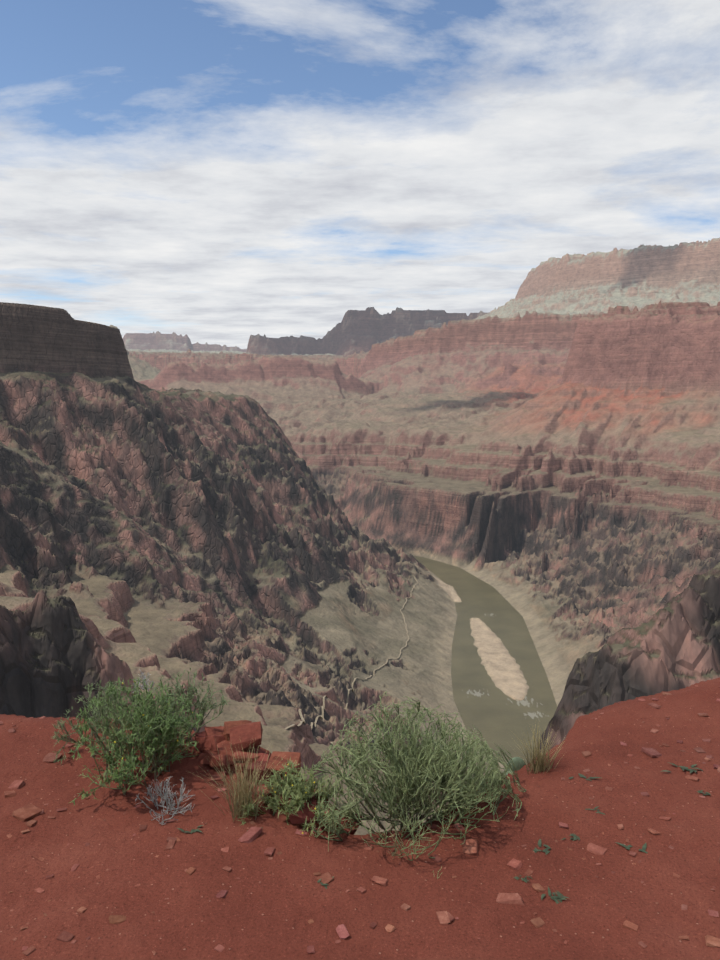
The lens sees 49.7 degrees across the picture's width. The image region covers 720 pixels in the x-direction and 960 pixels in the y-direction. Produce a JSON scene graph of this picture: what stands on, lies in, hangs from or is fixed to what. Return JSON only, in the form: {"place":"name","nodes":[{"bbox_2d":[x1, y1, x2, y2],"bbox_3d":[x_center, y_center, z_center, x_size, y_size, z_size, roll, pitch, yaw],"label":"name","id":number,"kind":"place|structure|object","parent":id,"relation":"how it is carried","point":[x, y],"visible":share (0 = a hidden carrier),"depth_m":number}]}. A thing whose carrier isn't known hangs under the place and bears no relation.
{"place":"outdoors","nodes":[
{"label":"outdoors","id":0,"kind":"place"},
{"bbox_2d":[0,238,719,834],"bbox_3d":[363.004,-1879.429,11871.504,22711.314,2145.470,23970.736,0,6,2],"label":"canyon terrain","id":1,"kind":"structure","parent":0,"point":[256,526],"depth_m":1397.65},
{"bbox_2d":[285,576,417,728],"bbox_3d":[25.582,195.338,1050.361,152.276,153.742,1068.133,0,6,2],"label":"trail","id":2,"kind":"object","parent":1,"relation":"on","point":[316,719],"visible":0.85,"depth_m":930.16},
{"bbox_2d":[0,678,719,959],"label":"ledge ground","id":3,"kind":"structure","parent":0,"point":[249,916],"depth_m":2.72},
{"bbox_2d":[52,668,229,805],"bbox_3d":[-1.028,1.086,3.451,0.786,0.494,0.900,0,6,2],"label":"shrub","id":4,"kind":"object","parent":3,"relation":"on","point":[147,728],"visible":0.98,"depth_m":3.36},
{"bbox_2d":[132,670,193,824],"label":"dead twigs","id":5,"kind":"object","parent":3,"relation":"on","point":[165,796],"visible":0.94,"depth_m":3.10},
{"bbox_2d":[195,720,361,834],"bbox_3d":[-0.412,1.266,3.390,0.419,0.318,1.001,-4,7,-35],"label":"rock pile","id":6,"kind":"object","parent":3,"relation":"on","point":[243,733],"visible":0.69,"depth_m":3.37},
{"bbox_2d":[238,759,345,836],"bbox_3d":[-0.255,1.235,3.088,0.417,0.245,0.410,1,6,13],"label":"shrub","id":7,"kind":"object","parent":3,"relation":"on","point":[300,791],"visible":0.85,"depth_m":3.04},
{"bbox_2d":[0,685,719,959],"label":"loose stones","id":8,"kind":"object","parent":3,"relation":"on","point":[30,811],"visible":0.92,"depth_m":2.81},
{"bbox_2d":[306,691,526,878],"bbox_3d":[0.227,1.180,3.067,0.925,0.609,0.861,0,6,2],"label":"shrub","id":9,"kind":"object","parent":3,"relation":"on","point":[418,769],"visible":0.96,"depth_m":3.01},
{"bbox_2d":[177,762,710,903],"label":"weeds","id":10,"kind":"object","parent":3,"relation":"on","point":[559,894],"visible":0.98,"depth_m":2.85},
{"bbox_2d":[0,0,719,348],"label":"sky","id":11,"kind":"structure","parent":0,"point":[220,172]},
{"bbox_2d":[189,722,565,822],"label":"dry grass","id":12,"kind":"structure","parent":0,"point":[246,792],"depth_m":3.06},
{"bbox_2d":[414,556,556,765],"bbox_3d":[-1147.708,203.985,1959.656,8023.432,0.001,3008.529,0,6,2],"label":"river water","id":13,"kind":"structure","parent":0,"point":[489,710],"depth_m":1142.09},
{"bbox_2d":[506,757,525,774],"bbox_3d":[0.732,1.382,3.595,0.087,0.226,0.239,3,7,30],"label":"prickly pear","id":14,"kind":"object","parent":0,"point":[519,763],"visible":0.25,"depth_m":3.56}
]}

